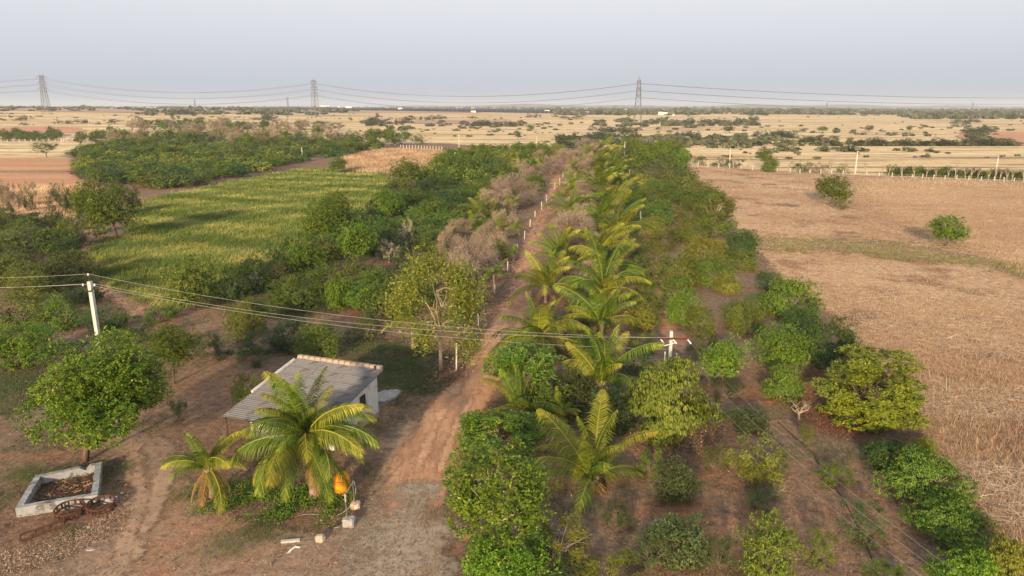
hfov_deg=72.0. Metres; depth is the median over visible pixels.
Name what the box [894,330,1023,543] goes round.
dry stalks
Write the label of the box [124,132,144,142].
dry tree
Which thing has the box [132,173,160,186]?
mango tree
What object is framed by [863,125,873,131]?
plain tree
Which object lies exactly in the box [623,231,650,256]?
mango tree
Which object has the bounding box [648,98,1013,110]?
line wire
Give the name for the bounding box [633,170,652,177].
mango tree
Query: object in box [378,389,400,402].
stone slab
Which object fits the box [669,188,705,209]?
neem tree
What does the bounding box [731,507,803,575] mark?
shrub
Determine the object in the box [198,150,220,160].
neem tree
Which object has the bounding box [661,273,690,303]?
mango tree
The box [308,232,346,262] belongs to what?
mango tree
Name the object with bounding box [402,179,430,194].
mango tree
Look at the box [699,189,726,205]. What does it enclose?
mango tree
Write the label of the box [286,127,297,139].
dry tree
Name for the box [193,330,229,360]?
shrub
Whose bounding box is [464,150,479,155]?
neem tree
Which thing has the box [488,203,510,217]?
mango tree
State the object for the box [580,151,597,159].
dry tree
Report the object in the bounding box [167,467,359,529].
weed patch
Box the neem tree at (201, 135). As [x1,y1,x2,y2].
[190,131,202,142]
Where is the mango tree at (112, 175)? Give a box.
[97,170,127,183]
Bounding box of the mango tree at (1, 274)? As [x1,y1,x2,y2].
[0,264,11,278]
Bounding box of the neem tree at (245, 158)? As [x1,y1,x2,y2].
[236,156,260,162]
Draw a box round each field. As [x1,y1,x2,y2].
[0,158,72,170]
[0,172,83,187]
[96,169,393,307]
[260,107,683,113]
[407,119,514,123]
[684,167,1023,546]
[956,132,1023,144]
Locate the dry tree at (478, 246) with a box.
[446,233,505,281]
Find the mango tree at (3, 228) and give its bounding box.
[0,224,9,232]
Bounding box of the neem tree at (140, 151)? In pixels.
[127,148,148,155]
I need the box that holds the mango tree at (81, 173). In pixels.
[75,167,94,177]
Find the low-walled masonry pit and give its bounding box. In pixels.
[15,462,117,517]
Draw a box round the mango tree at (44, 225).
[31,215,73,231]
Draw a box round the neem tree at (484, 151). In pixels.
[479,146,491,154]
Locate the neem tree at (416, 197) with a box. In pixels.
[394,187,425,206]
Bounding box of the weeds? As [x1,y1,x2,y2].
[760,234,1023,278]
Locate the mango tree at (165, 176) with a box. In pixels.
[153,172,180,187]
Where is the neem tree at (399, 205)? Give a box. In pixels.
[370,188,407,219]
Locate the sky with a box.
[0,0,1023,106]
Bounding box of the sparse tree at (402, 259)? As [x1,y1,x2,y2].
[387,243,429,268]
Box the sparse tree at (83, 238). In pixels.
[54,232,89,244]
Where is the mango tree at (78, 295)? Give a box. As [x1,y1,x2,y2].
[51,272,112,305]
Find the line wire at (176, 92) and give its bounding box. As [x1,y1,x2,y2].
[41,79,309,92]
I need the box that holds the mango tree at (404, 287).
[375,273,436,306]
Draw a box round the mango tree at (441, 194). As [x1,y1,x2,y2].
[421,188,459,207]
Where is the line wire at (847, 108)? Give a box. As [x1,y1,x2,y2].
[639,97,1023,110]
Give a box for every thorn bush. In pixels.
[364,118,378,125]
[379,117,392,123]
[393,119,404,124]
[398,117,413,122]
[480,120,489,125]
[565,132,581,139]
[588,134,603,141]
[619,127,632,134]
[627,131,642,138]
[693,132,701,139]
[705,120,714,125]
[749,130,762,136]
[762,129,774,135]
[781,129,798,137]
[797,137,808,142]
[823,138,840,145]
[840,110,852,114]
[905,138,919,145]
[924,137,940,144]
[934,138,950,145]
[957,122,971,126]
[967,138,980,145]
[974,137,995,145]
[985,137,999,145]
[1006,138,1023,145]
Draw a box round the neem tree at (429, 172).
[419,166,433,181]
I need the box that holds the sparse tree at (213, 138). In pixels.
[203,133,214,141]
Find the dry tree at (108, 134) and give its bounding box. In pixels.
[105,129,121,138]
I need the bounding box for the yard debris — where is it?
[1,412,449,575]
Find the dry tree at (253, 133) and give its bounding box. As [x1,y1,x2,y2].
[249,129,267,140]
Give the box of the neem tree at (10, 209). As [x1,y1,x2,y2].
[0,201,16,223]
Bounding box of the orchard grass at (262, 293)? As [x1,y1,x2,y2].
[216,275,336,319]
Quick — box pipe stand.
[350,480,360,509]
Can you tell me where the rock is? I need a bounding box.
[315,533,325,542]
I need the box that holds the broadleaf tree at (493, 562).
[459,520,563,575]
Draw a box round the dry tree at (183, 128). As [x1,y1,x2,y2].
[179,127,195,135]
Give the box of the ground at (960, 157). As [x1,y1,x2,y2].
[0,107,1023,548]
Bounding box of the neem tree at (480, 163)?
[465,153,483,168]
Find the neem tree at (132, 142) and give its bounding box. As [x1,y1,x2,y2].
[124,139,138,146]
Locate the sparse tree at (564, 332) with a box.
[562,318,589,335]
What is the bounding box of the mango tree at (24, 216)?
[0,213,45,228]
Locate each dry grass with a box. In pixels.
[335,147,446,173]
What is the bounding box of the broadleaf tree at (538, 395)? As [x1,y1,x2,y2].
[524,368,576,419]
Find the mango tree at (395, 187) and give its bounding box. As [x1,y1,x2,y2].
[382,179,406,199]
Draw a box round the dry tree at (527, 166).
[519,163,535,173]
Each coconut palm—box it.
[160,431,248,514]
[230,366,380,504]
[381,303,437,349]
[453,210,492,237]
[456,466,490,488]
[458,195,496,214]
[464,523,508,551]
[479,258,508,293]
[479,359,565,421]
[483,236,510,261]
[485,292,596,367]
[494,213,520,235]
[503,216,527,235]
[503,243,524,261]
[505,193,522,212]
[507,249,583,307]
[526,155,537,164]
[528,222,580,262]
[534,159,545,166]
[534,389,658,516]
[541,386,581,434]
[542,183,584,217]
[542,210,581,232]
[548,180,588,200]
[552,281,647,335]
[554,226,589,241]
[557,171,580,191]
[558,227,651,326]
[558,325,664,398]
[561,157,584,172]
[568,231,652,280]
[573,181,631,227]
[573,218,645,252]
[574,145,598,158]
[574,166,614,183]
[574,167,624,193]
[576,148,616,169]
[583,140,610,152]
[583,142,606,156]
[584,176,637,212]
[586,195,655,242]
[588,153,611,172]
[593,144,617,155]
[593,151,628,184]
[594,132,615,147]
[595,166,632,187]
[597,145,631,178]
[599,145,625,160]
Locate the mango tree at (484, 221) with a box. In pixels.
[469,214,494,237]
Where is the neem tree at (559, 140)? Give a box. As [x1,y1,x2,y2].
[550,134,572,146]
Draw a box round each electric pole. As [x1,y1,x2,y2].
[82,273,102,369]
[660,331,690,386]
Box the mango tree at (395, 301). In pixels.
[387,292,411,317]
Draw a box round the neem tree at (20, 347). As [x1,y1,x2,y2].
[0,318,68,371]
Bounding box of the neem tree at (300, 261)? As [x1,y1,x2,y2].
[284,238,328,277]
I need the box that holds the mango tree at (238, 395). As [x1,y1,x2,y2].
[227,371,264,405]
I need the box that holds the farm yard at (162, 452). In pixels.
[5,416,422,575]
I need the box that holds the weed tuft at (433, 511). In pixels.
[385,498,468,536]
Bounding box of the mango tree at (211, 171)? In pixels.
[194,167,221,177]
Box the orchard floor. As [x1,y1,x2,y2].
[0,143,1023,575]
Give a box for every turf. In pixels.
[0,359,47,418]
[0,362,61,419]
[200,274,356,326]
[317,337,473,413]
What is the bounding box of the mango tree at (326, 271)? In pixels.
[305,259,361,289]
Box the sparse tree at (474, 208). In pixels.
[466,205,487,223]
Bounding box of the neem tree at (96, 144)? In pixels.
[85,141,107,149]
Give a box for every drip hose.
[777,421,818,464]
[834,486,876,572]
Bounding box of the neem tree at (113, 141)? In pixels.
[102,138,118,144]
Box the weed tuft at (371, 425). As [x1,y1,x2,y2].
[359,411,398,432]
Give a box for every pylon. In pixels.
[36,73,51,112]
[310,78,320,117]
[633,76,641,122]
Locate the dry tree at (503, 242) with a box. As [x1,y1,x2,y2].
[477,232,512,258]
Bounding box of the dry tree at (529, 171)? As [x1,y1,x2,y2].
[518,166,544,181]
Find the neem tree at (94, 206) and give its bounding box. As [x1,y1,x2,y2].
[68,177,148,238]
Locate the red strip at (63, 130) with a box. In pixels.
[0,127,87,132]
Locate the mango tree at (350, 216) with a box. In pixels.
[340,206,364,226]
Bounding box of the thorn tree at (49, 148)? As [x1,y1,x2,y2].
[29,141,58,156]
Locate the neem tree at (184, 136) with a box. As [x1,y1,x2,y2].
[179,130,199,144]
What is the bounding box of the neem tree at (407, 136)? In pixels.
[398,130,412,139]
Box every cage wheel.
[53,499,85,520]
[85,494,116,515]
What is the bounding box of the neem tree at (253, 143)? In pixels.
[246,138,261,148]
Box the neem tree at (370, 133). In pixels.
[365,128,376,137]
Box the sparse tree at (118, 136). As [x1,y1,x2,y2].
[115,133,124,141]
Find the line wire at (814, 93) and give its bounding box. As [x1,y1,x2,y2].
[641,83,964,97]
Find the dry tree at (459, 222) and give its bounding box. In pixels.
[447,217,477,238]
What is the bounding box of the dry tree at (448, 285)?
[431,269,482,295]
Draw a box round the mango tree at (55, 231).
[28,226,79,254]
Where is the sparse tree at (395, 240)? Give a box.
[360,226,404,259]
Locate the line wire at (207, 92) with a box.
[51,79,310,92]
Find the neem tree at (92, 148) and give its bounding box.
[90,145,107,150]
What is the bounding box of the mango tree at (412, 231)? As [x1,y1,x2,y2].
[380,224,427,247]
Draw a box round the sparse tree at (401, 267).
[389,256,430,275]
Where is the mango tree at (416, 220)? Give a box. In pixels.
[398,205,436,226]
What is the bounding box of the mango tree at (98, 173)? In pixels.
[88,166,116,183]
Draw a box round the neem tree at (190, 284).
[154,252,221,305]
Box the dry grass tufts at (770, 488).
[460,218,1021,575]
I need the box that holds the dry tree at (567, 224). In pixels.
[555,214,598,243]
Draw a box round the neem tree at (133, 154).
[120,151,140,158]
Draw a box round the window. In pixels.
[359,394,365,408]
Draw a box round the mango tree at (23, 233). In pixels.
[0,222,60,254]
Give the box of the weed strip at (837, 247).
[757,234,1023,276]
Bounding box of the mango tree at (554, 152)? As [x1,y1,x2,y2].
[544,143,566,155]
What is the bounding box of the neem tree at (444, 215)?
[420,208,466,228]
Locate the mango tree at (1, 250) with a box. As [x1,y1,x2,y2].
[0,243,16,256]
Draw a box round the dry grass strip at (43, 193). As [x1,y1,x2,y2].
[0,183,97,228]
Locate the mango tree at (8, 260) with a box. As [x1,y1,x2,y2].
[0,252,38,286]
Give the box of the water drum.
[332,471,350,496]
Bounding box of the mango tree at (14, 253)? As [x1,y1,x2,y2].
[0,248,45,271]
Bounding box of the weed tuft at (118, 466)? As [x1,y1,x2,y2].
[81,455,142,484]
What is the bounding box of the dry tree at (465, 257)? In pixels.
[445,251,484,282]
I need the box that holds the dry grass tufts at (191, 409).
[0,255,489,575]
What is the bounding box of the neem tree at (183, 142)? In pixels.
[175,138,190,146]
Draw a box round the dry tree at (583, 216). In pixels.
[570,208,595,227]
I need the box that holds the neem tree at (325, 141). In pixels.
[316,138,330,148]
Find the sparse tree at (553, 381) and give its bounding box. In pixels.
[548,367,590,397]
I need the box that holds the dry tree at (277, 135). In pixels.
[269,133,284,141]
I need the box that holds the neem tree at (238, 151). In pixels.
[230,146,253,157]
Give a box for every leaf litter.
[0,260,506,575]
[433,222,1020,575]
[624,421,738,470]
[783,377,884,445]
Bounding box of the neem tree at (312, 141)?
[303,136,320,146]
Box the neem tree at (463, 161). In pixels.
[453,155,479,170]
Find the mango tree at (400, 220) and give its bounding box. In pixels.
[373,214,415,234]
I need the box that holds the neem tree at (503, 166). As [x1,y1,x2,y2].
[491,161,514,172]
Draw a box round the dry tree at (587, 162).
[564,158,595,175]
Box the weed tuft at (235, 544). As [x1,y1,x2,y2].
[165,523,265,568]
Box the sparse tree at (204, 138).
[199,137,211,143]
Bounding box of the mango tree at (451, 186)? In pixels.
[441,184,462,197]
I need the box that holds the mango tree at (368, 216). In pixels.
[361,215,388,232]
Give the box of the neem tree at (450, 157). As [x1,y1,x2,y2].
[447,151,465,161]
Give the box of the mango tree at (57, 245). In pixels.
[48,236,83,253]
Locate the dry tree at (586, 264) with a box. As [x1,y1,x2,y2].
[555,259,597,287]
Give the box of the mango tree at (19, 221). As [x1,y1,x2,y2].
[7,215,39,234]
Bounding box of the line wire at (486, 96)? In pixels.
[322,84,632,96]
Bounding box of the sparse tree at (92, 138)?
[89,134,107,142]
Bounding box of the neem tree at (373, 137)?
[363,135,380,142]
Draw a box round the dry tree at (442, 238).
[435,223,465,256]
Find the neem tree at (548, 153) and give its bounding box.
[535,149,550,156]
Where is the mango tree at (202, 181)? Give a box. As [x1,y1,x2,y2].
[183,172,213,184]
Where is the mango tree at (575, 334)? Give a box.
[560,329,604,354]
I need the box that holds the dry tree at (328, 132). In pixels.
[323,130,338,138]
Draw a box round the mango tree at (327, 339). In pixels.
[289,319,343,357]
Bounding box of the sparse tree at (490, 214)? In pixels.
[484,202,504,218]
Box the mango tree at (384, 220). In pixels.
[361,215,407,253]
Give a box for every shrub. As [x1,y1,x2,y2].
[111,309,131,328]
[115,319,157,347]
[132,305,183,324]
[166,398,187,420]
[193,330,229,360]
[225,325,294,367]
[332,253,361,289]
[343,306,382,338]
[356,276,397,318]
[512,546,588,575]
[528,513,592,572]
[554,370,598,416]
[559,273,585,299]
[569,314,599,344]
[575,416,616,441]
[575,547,643,575]
[587,383,641,434]
[600,492,637,528]
[627,331,660,353]
[630,276,659,301]
[630,529,675,570]
[635,446,666,480]
[637,511,717,572]
[650,453,704,506]
[685,327,718,360]
[692,154,707,165]
[701,531,738,569]
[703,443,730,471]
[704,399,725,427]
[709,359,736,380]
[710,377,746,399]
[711,157,732,167]
[719,430,786,492]
[720,404,772,434]
[725,158,745,167]
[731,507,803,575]
[732,457,770,490]
[739,302,762,334]
[745,486,785,517]
[768,445,791,474]
[772,483,787,495]
[789,396,811,420]
[791,160,806,171]
[797,162,817,171]
[799,420,816,448]
[800,527,838,569]
[809,162,832,172]
[813,460,856,488]
[831,404,858,426]
[833,197,852,208]
[834,498,890,549]
[836,164,850,172]
[859,557,906,575]
[910,434,938,452]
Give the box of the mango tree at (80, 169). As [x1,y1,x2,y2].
[70,166,93,176]
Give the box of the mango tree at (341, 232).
[323,221,367,252]
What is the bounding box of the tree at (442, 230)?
[435,225,464,251]
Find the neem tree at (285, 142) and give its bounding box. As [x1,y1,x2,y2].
[277,138,295,146]
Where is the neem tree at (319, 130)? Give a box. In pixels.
[311,126,324,135]
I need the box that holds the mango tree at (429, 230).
[407,223,447,245]
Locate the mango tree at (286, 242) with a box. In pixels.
[274,236,304,266]
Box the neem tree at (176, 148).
[166,146,184,153]
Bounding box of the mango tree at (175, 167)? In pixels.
[165,165,187,171]
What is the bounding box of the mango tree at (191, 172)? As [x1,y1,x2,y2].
[170,170,193,182]
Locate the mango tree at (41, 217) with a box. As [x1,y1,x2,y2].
[25,210,56,225]
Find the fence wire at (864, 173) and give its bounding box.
[700,164,1022,179]
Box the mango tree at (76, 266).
[57,247,94,271]
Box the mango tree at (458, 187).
[445,185,467,197]
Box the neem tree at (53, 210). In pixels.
[43,190,72,221]
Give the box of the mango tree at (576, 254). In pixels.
[557,248,593,273]
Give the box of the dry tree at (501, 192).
[494,189,512,202]
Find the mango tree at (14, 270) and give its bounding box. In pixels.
[2,259,41,289]
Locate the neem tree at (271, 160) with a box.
[261,155,281,169]
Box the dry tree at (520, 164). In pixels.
[512,158,526,170]
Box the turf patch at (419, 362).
[316,332,459,406]
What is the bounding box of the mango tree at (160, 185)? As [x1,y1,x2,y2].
[143,175,175,188]
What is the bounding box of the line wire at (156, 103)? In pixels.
[45,91,309,103]
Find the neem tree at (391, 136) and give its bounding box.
[382,130,403,145]
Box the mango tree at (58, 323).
[32,292,91,332]
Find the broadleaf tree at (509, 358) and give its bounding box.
[480,334,567,391]
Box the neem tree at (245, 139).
[239,133,252,146]
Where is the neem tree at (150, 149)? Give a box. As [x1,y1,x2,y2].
[139,145,156,154]
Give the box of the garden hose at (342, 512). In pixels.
[298,482,355,515]
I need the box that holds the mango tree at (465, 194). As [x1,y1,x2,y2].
[446,189,481,213]
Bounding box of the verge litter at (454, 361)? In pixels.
[425,245,525,383]
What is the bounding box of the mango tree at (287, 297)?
[264,271,320,314]
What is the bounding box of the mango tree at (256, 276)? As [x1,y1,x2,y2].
[231,254,276,293]
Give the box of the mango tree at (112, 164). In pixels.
[104,160,126,167]
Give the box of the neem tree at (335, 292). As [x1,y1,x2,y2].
[319,272,354,310]
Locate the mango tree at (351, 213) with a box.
[333,210,374,239]
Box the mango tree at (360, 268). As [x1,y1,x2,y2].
[339,263,391,291]
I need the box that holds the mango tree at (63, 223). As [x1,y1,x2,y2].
[52,216,88,237]
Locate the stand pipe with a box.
[342,482,355,527]
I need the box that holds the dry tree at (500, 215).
[491,208,518,226]
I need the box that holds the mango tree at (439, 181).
[422,174,451,193]
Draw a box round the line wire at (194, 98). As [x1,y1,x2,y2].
[48,84,317,98]
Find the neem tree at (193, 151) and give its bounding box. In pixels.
[179,148,196,155]
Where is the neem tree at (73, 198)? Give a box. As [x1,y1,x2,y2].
[63,181,93,221]
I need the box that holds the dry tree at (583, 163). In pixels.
[572,160,591,172]
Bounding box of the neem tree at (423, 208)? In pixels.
[408,200,444,218]
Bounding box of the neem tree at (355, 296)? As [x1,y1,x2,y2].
[342,278,394,312]
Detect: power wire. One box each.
[85,284,644,348]
[90,274,658,337]
[97,284,671,337]
[681,349,942,574]
[694,347,958,573]
[697,384,920,575]
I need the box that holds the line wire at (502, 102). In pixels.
[323,90,632,102]
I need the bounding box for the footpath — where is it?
[78,229,150,315]
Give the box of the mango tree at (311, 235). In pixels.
[298,232,325,260]
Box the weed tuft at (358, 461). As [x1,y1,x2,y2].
[334,448,392,479]
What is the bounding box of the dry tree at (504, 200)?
[480,187,519,212]
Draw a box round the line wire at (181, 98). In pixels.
[37,84,309,98]
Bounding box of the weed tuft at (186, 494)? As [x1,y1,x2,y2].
[155,479,235,511]
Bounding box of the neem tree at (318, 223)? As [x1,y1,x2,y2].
[295,194,350,238]
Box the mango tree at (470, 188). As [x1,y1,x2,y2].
[457,182,490,201]
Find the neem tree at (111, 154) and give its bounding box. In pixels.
[101,152,119,159]
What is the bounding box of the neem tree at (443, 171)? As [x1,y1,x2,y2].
[436,166,462,183]
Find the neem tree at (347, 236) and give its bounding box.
[335,215,380,264]
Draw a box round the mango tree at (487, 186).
[470,181,494,194]
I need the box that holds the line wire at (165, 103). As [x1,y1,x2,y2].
[50,90,316,103]
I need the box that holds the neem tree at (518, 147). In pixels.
[510,143,525,151]
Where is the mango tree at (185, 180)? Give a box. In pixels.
[168,173,196,187]
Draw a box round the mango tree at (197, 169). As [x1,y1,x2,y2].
[187,163,210,173]
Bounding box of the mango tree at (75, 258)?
[37,249,96,289]
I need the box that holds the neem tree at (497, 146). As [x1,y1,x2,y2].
[490,143,501,148]
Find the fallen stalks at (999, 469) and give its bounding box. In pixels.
[685,170,1023,529]
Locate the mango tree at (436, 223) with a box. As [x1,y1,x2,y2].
[415,219,459,233]
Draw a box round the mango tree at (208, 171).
[194,168,220,178]
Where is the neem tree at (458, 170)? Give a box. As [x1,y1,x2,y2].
[452,163,473,182]
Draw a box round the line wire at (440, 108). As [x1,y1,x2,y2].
[318,95,632,108]
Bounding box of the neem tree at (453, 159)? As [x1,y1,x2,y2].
[447,156,467,167]
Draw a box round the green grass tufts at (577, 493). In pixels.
[445,225,875,572]
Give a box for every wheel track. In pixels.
[92,434,151,575]
[130,467,176,559]
[434,202,548,472]
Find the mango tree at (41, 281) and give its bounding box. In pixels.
[3,268,58,300]
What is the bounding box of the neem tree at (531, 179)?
[527,172,549,191]
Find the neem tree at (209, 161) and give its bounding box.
[201,158,216,166]
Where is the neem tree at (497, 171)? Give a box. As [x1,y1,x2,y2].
[486,168,511,177]
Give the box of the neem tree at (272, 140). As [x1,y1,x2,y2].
[262,137,276,145]
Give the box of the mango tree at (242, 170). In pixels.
[231,163,251,176]
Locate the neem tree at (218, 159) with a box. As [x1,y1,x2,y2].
[211,156,230,162]
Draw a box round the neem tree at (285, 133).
[277,128,290,138]
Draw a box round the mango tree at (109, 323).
[81,300,128,330]
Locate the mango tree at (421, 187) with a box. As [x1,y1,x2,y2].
[413,181,435,199]
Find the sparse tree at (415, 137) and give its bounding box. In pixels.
[409,135,422,143]
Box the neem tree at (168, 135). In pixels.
[157,127,176,140]
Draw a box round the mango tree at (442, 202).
[418,195,448,220]
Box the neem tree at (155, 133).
[149,129,162,138]
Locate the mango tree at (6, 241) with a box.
[0,232,32,253]
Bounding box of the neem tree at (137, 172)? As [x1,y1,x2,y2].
[122,165,152,179]
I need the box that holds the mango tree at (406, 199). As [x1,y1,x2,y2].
[385,190,414,217]
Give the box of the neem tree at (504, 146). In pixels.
[496,143,509,150]
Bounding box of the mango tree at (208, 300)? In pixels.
[195,292,219,307]
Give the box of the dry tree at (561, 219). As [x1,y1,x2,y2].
[551,207,596,245]
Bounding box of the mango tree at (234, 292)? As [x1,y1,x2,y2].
[209,266,254,302]
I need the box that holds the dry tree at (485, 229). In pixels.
[468,219,509,251]
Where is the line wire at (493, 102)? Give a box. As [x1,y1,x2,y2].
[311,89,638,102]
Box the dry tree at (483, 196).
[474,187,505,210]
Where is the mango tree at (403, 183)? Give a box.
[381,177,418,202]
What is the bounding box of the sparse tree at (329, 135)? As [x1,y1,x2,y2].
[326,131,340,139]
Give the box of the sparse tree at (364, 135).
[358,133,369,142]
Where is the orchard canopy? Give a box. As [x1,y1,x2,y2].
[61,139,551,188]
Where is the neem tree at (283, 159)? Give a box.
[273,154,293,165]
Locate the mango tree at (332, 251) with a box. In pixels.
[291,236,345,271]
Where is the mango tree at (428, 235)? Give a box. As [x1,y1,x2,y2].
[410,229,457,252]
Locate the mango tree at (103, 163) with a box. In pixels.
[89,161,115,169]
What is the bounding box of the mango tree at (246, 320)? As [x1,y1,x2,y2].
[218,294,270,338]
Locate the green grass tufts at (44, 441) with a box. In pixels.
[0,227,520,542]
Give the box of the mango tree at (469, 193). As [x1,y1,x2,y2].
[459,187,481,203]
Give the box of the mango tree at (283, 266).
[258,259,296,290]
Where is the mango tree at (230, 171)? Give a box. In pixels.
[215,163,243,175]
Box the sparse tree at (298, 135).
[293,130,308,140]
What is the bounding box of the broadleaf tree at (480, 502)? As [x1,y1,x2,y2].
[441,436,562,558]
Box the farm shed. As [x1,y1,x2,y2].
[222,354,382,454]
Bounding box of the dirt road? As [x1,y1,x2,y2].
[381,150,579,575]
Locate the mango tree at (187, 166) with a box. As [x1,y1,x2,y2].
[178,160,205,171]
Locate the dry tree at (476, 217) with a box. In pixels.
[462,212,487,228]
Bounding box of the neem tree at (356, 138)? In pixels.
[345,135,365,142]
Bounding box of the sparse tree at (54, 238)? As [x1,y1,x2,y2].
[37,231,68,253]
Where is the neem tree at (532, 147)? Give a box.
[523,142,537,151]
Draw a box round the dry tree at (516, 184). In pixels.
[492,172,543,208]
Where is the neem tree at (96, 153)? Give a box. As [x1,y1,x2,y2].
[81,149,101,158]
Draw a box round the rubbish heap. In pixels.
[31,474,93,502]
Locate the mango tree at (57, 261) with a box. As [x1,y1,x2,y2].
[35,255,78,272]
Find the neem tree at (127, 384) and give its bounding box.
[9,325,181,462]
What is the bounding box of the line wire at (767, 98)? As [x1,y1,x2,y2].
[648,91,911,103]
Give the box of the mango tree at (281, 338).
[263,318,320,354]
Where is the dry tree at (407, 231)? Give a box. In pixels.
[398,218,415,244]
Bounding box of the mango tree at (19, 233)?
[0,226,34,242]
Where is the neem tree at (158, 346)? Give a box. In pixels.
[139,322,204,383]
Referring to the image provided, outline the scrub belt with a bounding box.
[0,106,1023,158]
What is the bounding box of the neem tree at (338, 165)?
[328,156,348,171]
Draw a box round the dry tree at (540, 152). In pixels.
[532,148,553,162]
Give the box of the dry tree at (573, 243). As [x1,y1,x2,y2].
[549,236,584,263]
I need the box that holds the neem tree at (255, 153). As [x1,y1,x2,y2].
[247,150,262,158]
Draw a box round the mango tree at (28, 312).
[0,288,62,332]
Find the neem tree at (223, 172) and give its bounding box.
[210,163,232,179]
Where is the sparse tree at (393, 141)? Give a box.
[387,135,404,144]
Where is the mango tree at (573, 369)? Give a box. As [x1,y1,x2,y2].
[565,363,596,389]
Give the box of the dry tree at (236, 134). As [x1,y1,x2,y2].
[225,130,244,142]
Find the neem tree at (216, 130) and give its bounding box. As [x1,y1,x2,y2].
[206,127,222,139]
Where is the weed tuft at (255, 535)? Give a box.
[215,502,307,553]
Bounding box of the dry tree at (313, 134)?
[310,131,324,139]
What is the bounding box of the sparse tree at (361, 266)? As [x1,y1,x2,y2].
[338,259,390,279]
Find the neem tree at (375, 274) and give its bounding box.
[353,266,407,294]
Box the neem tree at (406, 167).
[388,157,424,185]
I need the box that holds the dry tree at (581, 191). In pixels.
[565,189,598,208]
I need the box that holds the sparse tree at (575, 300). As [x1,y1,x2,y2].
[563,291,599,309]
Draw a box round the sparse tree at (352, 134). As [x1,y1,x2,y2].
[344,131,360,139]
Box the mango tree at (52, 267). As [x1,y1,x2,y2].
[8,261,73,293]
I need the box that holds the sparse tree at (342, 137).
[334,132,347,140]
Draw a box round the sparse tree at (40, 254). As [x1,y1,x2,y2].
[14,241,54,264]
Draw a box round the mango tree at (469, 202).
[454,197,489,218]
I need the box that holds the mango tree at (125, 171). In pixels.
[117,165,146,182]
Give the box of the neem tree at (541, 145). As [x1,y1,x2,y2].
[536,141,549,148]
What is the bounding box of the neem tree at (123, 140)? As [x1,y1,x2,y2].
[119,137,132,145]
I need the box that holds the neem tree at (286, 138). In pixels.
[278,135,294,141]
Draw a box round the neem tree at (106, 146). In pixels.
[95,143,115,153]
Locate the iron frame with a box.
[19,519,65,541]
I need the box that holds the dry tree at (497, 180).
[489,175,509,188]
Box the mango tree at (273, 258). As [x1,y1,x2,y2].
[252,243,294,279]
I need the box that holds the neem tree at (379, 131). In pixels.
[369,127,385,138]
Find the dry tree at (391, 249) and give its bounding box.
[375,238,400,262]
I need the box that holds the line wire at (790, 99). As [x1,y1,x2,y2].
[639,90,925,103]
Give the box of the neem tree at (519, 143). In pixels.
[507,141,523,151]
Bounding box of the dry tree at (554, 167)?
[536,157,569,174]
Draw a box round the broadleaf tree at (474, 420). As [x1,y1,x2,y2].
[445,408,547,466]
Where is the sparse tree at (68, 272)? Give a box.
[48,263,83,289]
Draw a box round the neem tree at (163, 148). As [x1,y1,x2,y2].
[152,143,172,154]
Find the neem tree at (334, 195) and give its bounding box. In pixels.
[323,189,356,218]
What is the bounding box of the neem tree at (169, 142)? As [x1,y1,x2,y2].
[162,139,179,146]
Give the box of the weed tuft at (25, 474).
[0,458,83,491]
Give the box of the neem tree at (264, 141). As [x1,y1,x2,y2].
[256,139,272,147]
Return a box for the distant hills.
[56,104,1023,108]
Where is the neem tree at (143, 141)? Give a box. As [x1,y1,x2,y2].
[139,138,152,146]
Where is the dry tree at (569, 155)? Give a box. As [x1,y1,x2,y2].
[550,147,574,162]
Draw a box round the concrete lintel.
[281,538,299,543]
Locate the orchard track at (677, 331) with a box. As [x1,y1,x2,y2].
[638,213,690,353]
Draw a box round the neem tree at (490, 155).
[483,152,496,157]
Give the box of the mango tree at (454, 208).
[427,203,467,220]
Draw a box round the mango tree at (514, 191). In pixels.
[508,183,519,195]
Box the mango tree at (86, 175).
[81,169,103,180]
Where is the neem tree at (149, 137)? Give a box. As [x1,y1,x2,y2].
[136,136,155,142]
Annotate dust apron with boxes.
[301,480,469,575]
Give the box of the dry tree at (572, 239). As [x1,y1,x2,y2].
[565,230,589,263]
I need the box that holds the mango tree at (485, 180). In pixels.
[478,175,495,184]
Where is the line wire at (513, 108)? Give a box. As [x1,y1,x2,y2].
[312,95,638,108]
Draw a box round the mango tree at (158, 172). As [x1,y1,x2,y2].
[140,167,170,180]
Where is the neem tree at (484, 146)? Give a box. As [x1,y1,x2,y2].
[479,142,490,148]
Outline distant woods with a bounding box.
[0,105,1017,114]
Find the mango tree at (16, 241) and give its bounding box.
[0,237,29,248]
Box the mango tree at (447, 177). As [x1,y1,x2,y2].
[433,173,454,185]
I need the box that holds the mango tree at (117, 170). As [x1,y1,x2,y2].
[106,168,124,179]
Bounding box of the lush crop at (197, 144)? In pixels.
[172,137,299,145]
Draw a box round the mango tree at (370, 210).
[356,206,379,226]
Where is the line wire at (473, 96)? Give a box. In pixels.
[311,83,638,96]
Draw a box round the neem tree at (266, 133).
[257,130,269,138]
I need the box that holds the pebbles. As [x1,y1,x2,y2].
[37,395,457,575]
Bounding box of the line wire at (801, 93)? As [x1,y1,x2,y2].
[649,84,944,97]
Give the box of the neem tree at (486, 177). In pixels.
[475,173,501,184]
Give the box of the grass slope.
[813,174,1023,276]
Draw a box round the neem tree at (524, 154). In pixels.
[512,150,532,161]
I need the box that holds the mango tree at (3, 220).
[0,211,11,226]
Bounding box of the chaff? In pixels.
[0,492,144,575]
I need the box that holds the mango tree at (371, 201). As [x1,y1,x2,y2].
[364,198,382,218]
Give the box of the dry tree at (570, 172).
[563,167,586,185]

